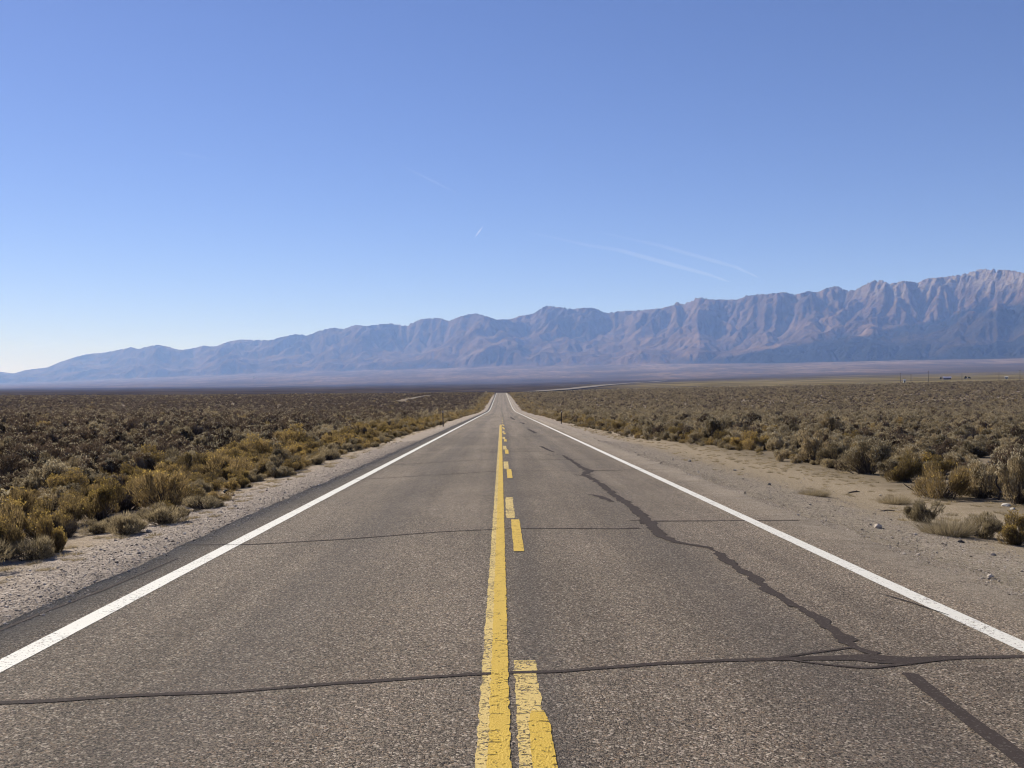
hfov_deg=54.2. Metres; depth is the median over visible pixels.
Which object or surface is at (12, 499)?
rabbitbrush
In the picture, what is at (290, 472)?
dry shrub
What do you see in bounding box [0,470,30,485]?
sagebrush
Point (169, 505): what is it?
rabbitbrush
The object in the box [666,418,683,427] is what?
sagebrush
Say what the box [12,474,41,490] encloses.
sagebrush
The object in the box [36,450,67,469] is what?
sagebrush
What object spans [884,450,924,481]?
rabbitbrush
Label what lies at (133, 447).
sagebrush
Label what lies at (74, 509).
rabbitbrush
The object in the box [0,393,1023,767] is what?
road
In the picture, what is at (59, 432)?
sagebrush
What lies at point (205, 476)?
rabbitbrush
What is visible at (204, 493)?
dry shrub
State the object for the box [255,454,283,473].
dry shrub
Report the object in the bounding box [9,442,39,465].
sagebrush
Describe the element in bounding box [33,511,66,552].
rabbitbrush
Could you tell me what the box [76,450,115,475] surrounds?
sagebrush
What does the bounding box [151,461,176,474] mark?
rabbitbrush
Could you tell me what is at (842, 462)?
dry shrub
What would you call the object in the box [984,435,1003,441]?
sagebrush
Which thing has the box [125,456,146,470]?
dead shrub
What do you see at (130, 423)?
sagebrush
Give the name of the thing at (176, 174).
sky
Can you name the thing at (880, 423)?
sagebrush
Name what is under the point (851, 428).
sagebrush
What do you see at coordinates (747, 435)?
rabbitbrush
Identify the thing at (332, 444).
sagebrush
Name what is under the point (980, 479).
sagebrush
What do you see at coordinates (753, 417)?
sagebrush
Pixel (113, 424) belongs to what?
sagebrush
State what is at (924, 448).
sagebrush
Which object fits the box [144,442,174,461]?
sagebrush
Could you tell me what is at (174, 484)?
rabbitbrush
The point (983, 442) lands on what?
sagebrush
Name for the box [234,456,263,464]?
rabbitbrush
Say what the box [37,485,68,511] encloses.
sagebrush
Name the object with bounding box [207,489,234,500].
rabbitbrush
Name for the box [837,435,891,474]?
sagebrush
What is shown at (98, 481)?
rabbitbrush
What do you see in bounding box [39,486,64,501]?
rabbitbrush
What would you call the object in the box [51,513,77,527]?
rabbitbrush
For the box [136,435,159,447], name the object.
sagebrush
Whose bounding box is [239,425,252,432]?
sagebrush
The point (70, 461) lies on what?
sagebrush
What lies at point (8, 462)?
sagebrush
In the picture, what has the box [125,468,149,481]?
rabbitbrush
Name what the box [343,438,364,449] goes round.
dry shrub
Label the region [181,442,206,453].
sagebrush
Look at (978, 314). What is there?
mountains
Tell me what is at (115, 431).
sagebrush
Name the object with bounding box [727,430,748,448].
rabbitbrush
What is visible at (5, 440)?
sagebrush
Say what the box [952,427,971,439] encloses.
sagebrush
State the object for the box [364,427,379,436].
rabbitbrush
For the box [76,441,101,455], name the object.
sagebrush
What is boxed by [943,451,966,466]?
sagebrush
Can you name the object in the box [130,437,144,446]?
sagebrush
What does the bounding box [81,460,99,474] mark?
sagebrush
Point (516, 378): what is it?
ground
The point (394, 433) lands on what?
rabbitbrush
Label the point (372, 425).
rabbitbrush
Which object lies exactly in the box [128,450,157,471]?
sagebrush
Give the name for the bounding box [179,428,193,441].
sagebrush
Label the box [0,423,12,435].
sagebrush
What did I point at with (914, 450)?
sagebrush
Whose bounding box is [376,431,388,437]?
dry shrub
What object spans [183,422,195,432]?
sagebrush
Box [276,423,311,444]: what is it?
rabbitbrush
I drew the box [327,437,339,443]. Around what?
rabbitbrush
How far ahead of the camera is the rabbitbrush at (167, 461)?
27.44 m
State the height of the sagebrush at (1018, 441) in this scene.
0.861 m
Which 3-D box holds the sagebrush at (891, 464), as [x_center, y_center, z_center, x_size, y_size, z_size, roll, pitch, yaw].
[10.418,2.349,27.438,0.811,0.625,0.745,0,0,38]
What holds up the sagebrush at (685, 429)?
on the ground at (516, 378)
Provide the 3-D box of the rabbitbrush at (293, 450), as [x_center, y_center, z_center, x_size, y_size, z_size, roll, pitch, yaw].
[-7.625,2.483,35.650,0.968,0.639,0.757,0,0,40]
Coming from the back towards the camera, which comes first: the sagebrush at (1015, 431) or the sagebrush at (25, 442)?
the sagebrush at (1015, 431)
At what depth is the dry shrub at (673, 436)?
54.99 m
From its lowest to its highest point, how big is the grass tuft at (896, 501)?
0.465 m
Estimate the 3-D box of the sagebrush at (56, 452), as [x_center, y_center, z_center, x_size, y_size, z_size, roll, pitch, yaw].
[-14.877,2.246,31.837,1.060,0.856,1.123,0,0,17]
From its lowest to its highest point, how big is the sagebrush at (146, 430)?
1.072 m
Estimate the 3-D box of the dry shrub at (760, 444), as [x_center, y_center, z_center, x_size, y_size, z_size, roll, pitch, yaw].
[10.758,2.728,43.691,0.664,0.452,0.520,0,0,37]
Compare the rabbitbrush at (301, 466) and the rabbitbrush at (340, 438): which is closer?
the rabbitbrush at (301, 466)
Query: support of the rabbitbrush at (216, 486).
on the ground at (516, 378)
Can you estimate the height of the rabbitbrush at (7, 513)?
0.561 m
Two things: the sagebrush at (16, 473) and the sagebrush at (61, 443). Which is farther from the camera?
the sagebrush at (61, 443)
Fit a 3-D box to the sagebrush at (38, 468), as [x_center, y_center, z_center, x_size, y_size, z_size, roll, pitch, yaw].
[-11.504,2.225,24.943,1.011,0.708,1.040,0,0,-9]
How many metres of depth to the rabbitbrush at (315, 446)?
39.55 m
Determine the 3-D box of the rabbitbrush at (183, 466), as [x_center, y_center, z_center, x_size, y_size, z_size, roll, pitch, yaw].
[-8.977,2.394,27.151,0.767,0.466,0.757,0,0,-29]
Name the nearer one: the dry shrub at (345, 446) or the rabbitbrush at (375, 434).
the dry shrub at (345, 446)
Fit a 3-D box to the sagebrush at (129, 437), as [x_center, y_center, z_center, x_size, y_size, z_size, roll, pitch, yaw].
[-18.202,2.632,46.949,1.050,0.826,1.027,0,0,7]
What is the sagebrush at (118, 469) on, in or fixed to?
on the ground at (516, 378)
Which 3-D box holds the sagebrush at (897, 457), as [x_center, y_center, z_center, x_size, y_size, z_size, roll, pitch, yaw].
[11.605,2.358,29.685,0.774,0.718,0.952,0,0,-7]
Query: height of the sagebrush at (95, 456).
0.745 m
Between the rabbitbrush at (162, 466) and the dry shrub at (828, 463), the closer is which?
the rabbitbrush at (162, 466)
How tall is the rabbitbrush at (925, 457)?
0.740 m
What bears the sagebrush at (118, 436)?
on the ground at (516, 378)
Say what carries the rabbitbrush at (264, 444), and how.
on the ground at (516, 378)
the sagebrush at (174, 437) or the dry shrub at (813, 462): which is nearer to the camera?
the dry shrub at (813, 462)
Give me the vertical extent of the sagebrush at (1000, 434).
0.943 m
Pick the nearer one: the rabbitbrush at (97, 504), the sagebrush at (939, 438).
the rabbitbrush at (97, 504)
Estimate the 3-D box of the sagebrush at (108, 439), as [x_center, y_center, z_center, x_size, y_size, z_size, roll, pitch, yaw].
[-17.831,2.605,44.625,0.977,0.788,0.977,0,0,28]
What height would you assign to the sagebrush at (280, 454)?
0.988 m
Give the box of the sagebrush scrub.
[0,379,1023,537]
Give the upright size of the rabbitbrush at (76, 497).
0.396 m
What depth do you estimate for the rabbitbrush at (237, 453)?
31.51 m
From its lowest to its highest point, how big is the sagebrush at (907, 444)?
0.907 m
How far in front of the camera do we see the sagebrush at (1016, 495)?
19.98 m
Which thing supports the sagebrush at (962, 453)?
on the ground at (516, 378)
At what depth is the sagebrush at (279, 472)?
26.33 m
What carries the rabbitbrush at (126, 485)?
on the ground at (516, 378)
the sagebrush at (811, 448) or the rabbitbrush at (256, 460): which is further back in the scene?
the sagebrush at (811, 448)
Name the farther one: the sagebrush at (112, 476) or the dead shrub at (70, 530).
the sagebrush at (112, 476)
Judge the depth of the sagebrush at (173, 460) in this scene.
28.18 m
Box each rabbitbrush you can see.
[0,486,41,517]
[0,498,26,559]
[0,500,18,521]
[3,495,22,511]
[8,497,70,539]
[16,489,39,497]
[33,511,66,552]
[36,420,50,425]
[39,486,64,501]
[45,467,88,494]
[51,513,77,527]
[53,491,87,523]
[61,485,96,502]
[66,493,87,502]
[77,477,128,521]
[78,486,95,496]
[80,491,119,513]
[81,480,111,492]
[87,477,110,489]
[106,462,143,477]
[124,444,167,468]
[124,469,155,502]
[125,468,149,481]
[127,468,189,509]
[148,462,169,470]
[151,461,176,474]
[152,503,176,514]
[157,473,203,502]
[163,460,179,467]
[167,461,201,475]
[172,451,213,473]
[175,464,190,472]
[187,471,223,489]
[188,471,210,479]
[195,449,253,478]
[201,450,232,465]
[204,477,221,490]
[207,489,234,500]
[212,447,244,456]
[213,467,237,481]
[220,441,258,456]
[220,478,240,490]
[223,446,243,461]
[227,468,248,479]
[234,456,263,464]
[234,475,252,487]
[243,452,260,461]
[243,456,270,475]
[244,433,270,454]
[247,453,266,461]
[251,451,271,465]
[261,443,286,453]
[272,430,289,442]
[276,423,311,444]
[282,442,302,455]
[282,459,299,470]
[285,439,307,450]
[287,445,305,457]
[287,459,306,469]
[302,441,319,449]
[304,439,333,449]
[305,449,317,454]
[320,433,331,442]
[325,435,342,440]
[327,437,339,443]
[334,427,353,436]
[335,432,361,445]
[340,426,355,433]
[351,422,367,432]
[358,434,374,440]
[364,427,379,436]
[365,420,377,430]
[377,423,390,430]
[384,431,396,437]
[390,422,401,429]
[585,417,594,425]
[613,422,623,428]
[666,428,682,438]
[668,423,683,433]
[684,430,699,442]
[704,438,714,444]
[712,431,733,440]
[717,436,731,444]
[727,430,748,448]
[741,431,767,449]
[745,433,770,449]
[762,425,778,431]
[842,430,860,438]
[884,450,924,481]
[911,457,972,498]
[917,451,934,473]
[928,454,956,478]
[997,509,1023,545]
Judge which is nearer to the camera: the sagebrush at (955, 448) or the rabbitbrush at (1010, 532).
the rabbitbrush at (1010, 532)
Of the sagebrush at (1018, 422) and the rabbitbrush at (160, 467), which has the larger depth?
the sagebrush at (1018, 422)
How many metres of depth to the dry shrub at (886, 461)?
29.91 m
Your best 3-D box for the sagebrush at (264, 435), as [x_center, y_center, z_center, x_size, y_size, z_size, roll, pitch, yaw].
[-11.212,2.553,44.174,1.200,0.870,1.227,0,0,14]
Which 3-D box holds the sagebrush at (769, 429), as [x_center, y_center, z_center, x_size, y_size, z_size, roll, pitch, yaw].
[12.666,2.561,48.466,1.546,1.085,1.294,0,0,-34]
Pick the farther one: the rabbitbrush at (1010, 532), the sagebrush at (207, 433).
the sagebrush at (207, 433)
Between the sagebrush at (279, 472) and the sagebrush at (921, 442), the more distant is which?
the sagebrush at (921, 442)
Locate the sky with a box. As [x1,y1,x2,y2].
[0,0,1023,372]
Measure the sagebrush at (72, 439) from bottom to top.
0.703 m
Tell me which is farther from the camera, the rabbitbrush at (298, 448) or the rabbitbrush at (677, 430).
the rabbitbrush at (677, 430)
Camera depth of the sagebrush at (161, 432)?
49.82 m
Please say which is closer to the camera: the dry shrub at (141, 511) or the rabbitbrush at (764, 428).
the dry shrub at (141, 511)
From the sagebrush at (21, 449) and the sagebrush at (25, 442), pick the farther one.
the sagebrush at (25, 442)
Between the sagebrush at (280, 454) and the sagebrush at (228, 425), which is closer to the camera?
the sagebrush at (280, 454)
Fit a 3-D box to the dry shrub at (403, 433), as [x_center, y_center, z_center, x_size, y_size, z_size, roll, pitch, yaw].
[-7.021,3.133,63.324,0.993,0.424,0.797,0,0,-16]
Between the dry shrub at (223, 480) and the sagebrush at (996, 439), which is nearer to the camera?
the dry shrub at (223, 480)
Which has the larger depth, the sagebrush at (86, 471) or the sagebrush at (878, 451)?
the sagebrush at (878, 451)
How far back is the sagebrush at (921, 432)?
49.02 m
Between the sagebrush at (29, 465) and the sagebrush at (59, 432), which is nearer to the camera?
the sagebrush at (29, 465)
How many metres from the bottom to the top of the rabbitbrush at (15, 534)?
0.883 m
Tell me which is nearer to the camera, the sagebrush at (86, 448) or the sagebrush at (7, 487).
the sagebrush at (7, 487)
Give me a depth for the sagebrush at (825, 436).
43.81 m
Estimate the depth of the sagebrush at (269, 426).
55.53 m
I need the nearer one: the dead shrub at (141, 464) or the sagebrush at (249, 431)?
the dead shrub at (141, 464)
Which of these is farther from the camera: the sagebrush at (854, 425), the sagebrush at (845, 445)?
the sagebrush at (854, 425)
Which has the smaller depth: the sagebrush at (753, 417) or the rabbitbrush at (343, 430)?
the rabbitbrush at (343, 430)
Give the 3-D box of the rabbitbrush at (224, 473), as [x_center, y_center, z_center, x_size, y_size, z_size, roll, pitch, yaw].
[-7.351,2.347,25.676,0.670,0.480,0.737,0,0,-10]
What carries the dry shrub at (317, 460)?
on the ground at (516, 378)
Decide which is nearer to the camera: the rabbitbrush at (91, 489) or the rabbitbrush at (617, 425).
the rabbitbrush at (91, 489)
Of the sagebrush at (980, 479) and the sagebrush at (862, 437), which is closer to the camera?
the sagebrush at (980, 479)
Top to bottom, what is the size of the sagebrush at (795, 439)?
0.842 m
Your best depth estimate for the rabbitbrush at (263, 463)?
27.99 m
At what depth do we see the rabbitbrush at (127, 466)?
24.17 m
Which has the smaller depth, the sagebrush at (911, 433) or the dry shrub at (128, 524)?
the dry shrub at (128, 524)
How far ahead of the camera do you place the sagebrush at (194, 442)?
40.05 m
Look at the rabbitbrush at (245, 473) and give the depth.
25.30 m
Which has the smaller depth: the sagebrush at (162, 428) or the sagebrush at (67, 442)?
the sagebrush at (67, 442)
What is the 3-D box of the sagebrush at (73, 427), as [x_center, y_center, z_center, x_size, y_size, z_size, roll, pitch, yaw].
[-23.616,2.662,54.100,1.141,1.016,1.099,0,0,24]
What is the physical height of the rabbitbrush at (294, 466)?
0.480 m
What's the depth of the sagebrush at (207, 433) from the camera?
46.72 m
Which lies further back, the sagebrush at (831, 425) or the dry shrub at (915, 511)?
the sagebrush at (831, 425)
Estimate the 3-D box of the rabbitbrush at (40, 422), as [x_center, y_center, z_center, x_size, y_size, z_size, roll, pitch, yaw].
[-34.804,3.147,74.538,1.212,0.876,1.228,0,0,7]
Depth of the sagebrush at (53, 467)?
22.32 m
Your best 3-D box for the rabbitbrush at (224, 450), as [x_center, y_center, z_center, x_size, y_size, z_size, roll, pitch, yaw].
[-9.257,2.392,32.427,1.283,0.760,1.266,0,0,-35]
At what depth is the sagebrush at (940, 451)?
36.22 m
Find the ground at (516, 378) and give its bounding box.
[0,358,1023,624]
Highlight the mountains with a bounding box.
[0,268,1023,383]
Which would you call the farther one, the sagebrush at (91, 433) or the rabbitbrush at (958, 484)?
the sagebrush at (91, 433)
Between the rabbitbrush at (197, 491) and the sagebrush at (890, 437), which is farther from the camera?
the sagebrush at (890, 437)
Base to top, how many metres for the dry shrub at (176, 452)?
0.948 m
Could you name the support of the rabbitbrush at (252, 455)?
on the ground at (516, 378)
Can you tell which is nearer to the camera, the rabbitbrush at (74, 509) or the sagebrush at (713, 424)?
the rabbitbrush at (74, 509)
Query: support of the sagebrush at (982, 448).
on the ground at (516, 378)
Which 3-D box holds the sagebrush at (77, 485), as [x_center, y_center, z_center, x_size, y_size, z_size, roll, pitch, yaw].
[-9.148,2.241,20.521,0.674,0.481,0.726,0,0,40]
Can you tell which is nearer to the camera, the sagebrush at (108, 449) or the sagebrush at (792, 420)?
the sagebrush at (108, 449)
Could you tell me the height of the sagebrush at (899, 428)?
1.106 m
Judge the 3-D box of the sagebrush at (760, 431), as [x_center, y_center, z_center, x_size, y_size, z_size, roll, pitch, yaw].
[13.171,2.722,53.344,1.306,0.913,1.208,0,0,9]
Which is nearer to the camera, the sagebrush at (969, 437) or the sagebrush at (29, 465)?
the sagebrush at (29, 465)
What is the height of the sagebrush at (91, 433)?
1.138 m
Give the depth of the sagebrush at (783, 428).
49.57 m
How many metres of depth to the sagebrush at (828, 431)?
53.00 m
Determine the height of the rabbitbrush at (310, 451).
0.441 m
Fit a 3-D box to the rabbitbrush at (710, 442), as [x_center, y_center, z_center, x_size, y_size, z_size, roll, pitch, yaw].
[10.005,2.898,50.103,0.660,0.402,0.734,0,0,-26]
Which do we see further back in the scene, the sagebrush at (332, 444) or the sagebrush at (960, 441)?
the sagebrush at (960, 441)
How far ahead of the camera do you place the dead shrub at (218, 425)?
68.32 m
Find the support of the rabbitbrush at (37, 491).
on the ground at (516, 378)
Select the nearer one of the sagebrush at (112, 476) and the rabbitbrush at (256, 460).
the sagebrush at (112, 476)
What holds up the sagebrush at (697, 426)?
on the ground at (516, 378)
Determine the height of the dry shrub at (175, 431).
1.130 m
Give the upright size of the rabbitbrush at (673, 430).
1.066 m
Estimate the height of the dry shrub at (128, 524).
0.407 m
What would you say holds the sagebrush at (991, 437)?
on the ground at (516, 378)
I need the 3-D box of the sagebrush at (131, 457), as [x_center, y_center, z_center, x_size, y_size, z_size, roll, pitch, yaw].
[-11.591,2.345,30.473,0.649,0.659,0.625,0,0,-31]
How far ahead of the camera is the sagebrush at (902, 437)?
42.93 m
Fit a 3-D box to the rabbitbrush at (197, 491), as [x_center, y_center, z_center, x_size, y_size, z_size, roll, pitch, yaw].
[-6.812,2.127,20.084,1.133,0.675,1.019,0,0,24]
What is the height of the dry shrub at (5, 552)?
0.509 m
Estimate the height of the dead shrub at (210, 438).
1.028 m
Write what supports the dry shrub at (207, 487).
on the ground at (516, 378)
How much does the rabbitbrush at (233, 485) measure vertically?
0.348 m
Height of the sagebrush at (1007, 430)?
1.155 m
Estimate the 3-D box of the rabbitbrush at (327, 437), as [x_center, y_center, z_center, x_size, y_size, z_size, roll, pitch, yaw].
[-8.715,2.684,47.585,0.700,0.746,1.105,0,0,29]
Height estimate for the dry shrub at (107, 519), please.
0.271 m
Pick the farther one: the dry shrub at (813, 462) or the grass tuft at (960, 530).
the dry shrub at (813, 462)
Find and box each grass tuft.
[796,487,835,496]
[873,492,918,504]
[911,513,985,537]
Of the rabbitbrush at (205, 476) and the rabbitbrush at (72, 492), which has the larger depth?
the rabbitbrush at (205, 476)
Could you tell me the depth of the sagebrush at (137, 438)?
42.21 m
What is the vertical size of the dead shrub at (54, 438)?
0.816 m
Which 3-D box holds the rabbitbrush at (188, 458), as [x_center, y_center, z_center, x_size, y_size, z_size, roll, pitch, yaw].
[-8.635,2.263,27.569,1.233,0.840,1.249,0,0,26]
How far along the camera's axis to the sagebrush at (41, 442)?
37.70 m
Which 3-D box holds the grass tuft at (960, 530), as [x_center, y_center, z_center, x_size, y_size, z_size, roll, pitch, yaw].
[6.309,2.098,14.553,1.207,0.513,1.305,0,0,44]
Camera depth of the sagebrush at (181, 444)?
37.66 m
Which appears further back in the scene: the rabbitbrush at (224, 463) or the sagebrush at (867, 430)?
the sagebrush at (867, 430)
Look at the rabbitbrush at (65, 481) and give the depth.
21.31 m
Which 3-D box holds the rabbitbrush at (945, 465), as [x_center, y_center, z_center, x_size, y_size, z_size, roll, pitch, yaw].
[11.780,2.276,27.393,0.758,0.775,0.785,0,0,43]
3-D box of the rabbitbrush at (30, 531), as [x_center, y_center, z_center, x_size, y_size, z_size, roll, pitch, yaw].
[-6.952,2.014,14.839,0.964,0.699,0.867,0,0,-42]
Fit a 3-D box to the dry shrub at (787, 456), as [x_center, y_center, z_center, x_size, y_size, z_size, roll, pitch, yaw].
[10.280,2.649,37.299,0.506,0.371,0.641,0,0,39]
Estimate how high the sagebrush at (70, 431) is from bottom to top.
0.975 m
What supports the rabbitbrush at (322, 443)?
on the ground at (516, 378)
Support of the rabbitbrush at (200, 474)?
on the ground at (516, 378)
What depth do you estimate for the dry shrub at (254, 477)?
25.45 m
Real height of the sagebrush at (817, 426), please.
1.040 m
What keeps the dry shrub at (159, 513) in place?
on the ground at (516, 378)
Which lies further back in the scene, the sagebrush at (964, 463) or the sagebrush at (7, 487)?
the sagebrush at (964, 463)
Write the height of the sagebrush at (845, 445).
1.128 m
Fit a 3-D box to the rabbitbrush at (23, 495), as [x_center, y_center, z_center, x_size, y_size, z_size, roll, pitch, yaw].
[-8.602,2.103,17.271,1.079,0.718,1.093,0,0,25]
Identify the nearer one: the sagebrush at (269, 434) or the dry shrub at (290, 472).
the dry shrub at (290, 472)
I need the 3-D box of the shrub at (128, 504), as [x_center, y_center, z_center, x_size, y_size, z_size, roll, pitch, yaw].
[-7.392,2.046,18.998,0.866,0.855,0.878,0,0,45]
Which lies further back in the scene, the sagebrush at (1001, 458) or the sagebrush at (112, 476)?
the sagebrush at (1001, 458)
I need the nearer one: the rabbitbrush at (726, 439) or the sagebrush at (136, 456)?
the sagebrush at (136, 456)
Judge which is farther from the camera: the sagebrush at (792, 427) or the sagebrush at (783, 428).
the sagebrush at (792, 427)
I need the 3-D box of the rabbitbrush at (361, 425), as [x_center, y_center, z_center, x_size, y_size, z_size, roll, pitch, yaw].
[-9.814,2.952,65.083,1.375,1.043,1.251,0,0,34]
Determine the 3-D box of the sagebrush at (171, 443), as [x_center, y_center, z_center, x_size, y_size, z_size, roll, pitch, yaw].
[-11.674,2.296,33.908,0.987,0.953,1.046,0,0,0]
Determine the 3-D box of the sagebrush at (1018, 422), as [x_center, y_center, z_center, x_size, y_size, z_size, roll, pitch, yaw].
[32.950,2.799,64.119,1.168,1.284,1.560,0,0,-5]
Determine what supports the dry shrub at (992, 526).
on the ground at (516, 378)
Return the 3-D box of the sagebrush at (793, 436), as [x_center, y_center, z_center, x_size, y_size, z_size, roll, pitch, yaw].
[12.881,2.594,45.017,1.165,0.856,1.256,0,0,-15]
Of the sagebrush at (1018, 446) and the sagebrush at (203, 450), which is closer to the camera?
the sagebrush at (203, 450)
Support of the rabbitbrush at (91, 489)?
on the ground at (516, 378)
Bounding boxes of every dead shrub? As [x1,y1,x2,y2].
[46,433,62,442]
[50,515,79,537]
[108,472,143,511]
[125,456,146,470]
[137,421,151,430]
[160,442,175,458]
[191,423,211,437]
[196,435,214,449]
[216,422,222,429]
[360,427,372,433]
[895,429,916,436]
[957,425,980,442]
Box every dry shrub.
[0,537,15,561]
[5,533,55,561]
[79,519,115,535]
[101,515,118,528]
[104,511,147,535]
[134,508,153,518]
[137,501,190,525]
[157,447,198,465]
[168,426,194,438]
[180,494,223,509]
[188,478,212,493]
[194,487,207,497]
[218,477,240,484]
[247,468,266,481]
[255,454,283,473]
[282,466,296,476]
[308,453,325,464]
[320,447,340,459]
[341,442,355,451]
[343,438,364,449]
[352,444,363,450]
[370,441,379,446]
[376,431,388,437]
[396,431,408,435]
[667,433,680,441]
[724,444,736,449]
[751,442,764,449]
[783,451,793,458]
[809,460,820,464]
[821,458,835,467]
[834,459,860,469]
[882,457,892,468]
[903,498,945,522]
[946,465,970,480]
[957,510,1003,539]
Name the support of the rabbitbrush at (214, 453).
on the ground at (516, 378)
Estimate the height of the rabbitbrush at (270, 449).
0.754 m
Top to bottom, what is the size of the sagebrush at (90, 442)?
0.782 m
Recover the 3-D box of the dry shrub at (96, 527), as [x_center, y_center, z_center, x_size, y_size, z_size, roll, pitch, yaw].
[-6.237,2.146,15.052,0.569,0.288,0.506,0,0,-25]
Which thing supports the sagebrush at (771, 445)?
on the ground at (516, 378)
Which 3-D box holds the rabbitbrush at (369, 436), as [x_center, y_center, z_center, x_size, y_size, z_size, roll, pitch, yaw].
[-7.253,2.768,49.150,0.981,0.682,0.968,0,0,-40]
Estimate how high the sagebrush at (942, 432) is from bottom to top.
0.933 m
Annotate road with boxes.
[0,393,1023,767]
[522,381,658,391]
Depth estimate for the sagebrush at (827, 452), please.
33.07 m
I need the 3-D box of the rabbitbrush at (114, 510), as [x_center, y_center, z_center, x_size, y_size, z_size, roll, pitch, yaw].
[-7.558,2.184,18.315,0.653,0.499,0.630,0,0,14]
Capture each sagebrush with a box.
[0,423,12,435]
[0,436,15,447]
[0,437,33,452]
[0,451,23,473]
[0,453,26,476]
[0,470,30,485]
[0,478,14,495]
[1,431,11,443]
[4,470,29,484]
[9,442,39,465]
[12,419,29,428]
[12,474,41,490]
[13,459,36,474]
[14,477,41,492]
[18,451,45,465]
[28,458,72,490]
[30,439,47,448]
[31,442,63,461]
[34,435,52,445]
[34,461,66,484]
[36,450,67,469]
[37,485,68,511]
[43,427,64,434]
[52,430,68,434]
[52,482,81,496]
[55,438,68,447]
[59,448,99,462]
[59,455,78,471]
[60,434,79,441]
[63,439,85,450]
[64,428,74,439]
[65,465,114,486]
[68,424,81,432]
[72,425,99,443]
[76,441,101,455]
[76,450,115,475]
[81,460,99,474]
[85,438,100,446]
[97,444,116,457]
[101,435,120,444]
[102,450,129,468]
[106,426,127,436]
[107,456,122,475]
[108,423,122,430]
[110,430,131,446]
[110,473,127,487]
[119,446,134,455]
[120,443,143,454]
[121,416,142,432]
[122,432,133,444]
[125,452,135,463]
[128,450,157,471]
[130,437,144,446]
[133,436,146,445]
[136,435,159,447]
[139,425,158,434]
[141,438,157,450]
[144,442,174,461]
[152,429,169,435]
[152,439,181,450]
[153,429,171,434]
[161,425,174,434]
[162,433,183,442]
[162,457,183,465]
[163,435,190,445]
[176,441,193,447]
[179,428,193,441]
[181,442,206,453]
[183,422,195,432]
[190,435,209,447]
[198,427,240,450]
[199,431,213,437]
[200,421,216,429]
[215,427,227,435]
[222,420,237,429]
[229,430,246,442]
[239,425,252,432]
[243,428,261,436]
[255,432,271,439]
[259,430,276,439]
[260,423,276,433]
[266,461,286,477]
[271,442,301,464]
[301,431,315,439]
[314,432,331,439]
[318,442,339,457]
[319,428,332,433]
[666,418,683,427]
[675,423,694,436]
[688,427,709,441]
[693,421,702,429]
[701,414,725,438]
[747,411,761,425]
[749,428,764,434]
[760,426,784,437]
[765,431,789,451]
[779,425,797,434]
[781,416,798,428]
[787,433,806,440]
[788,419,803,431]
[789,434,802,447]
[796,427,832,462]
[808,423,825,433]
[815,441,850,462]
[818,410,842,432]
[822,434,831,442]
[824,428,839,435]
[827,435,855,456]
[828,432,846,439]
[837,425,856,433]
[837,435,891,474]
[839,424,858,431]
[854,428,873,436]
[855,435,869,442]
[869,421,885,432]
[876,459,900,477]
[877,437,894,446]
[878,432,895,442]
[882,447,898,467]
[887,424,908,434]
[887,444,924,472]
[891,453,913,461]
[892,434,915,446]
[900,441,929,455]
[909,431,931,442]
[915,436,934,449]
[918,431,930,437]
[919,443,935,455]
[928,432,954,448]
[929,444,947,460]
[936,437,954,451]
[940,430,951,439]
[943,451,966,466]
[947,446,969,460]
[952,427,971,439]
[952,437,984,454]
[952,461,969,470]
[954,448,979,462]
[955,436,973,445]
[961,458,1008,498]
[963,439,985,457]
[970,434,986,447]
[970,443,987,456]
[982,445,1023,474]
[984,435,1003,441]
[986,434,998,442]
[990,430,1007,439]
[995,451,1023,504]
[996,424,1010,434]
[1000,443,1023,456]
[1008,424,1023,437]
[1013,418,1023,427]
[1014,438,1023,448]
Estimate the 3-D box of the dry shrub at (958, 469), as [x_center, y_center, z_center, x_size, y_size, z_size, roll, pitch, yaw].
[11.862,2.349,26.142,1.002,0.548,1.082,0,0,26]
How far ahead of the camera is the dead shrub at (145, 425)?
63.68 m
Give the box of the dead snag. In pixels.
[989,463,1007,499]
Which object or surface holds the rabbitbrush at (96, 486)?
on the ground at (516, 378)
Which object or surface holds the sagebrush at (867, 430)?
on the ground at (516, 378)
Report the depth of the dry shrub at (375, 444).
44.62 m
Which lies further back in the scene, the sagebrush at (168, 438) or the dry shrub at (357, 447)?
the dry shrub at (357, 447)
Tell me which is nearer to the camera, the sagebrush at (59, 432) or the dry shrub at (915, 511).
the dry shrub at (915, 511)
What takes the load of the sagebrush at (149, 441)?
on the ground at (516, 378)
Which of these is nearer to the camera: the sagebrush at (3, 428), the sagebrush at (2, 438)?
the sagebrush at (2, 438)
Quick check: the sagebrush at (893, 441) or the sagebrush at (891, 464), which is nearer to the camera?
the sagebrush at (891, 464)
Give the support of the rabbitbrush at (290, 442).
on the ground at (516, 378)
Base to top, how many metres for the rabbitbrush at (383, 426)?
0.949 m

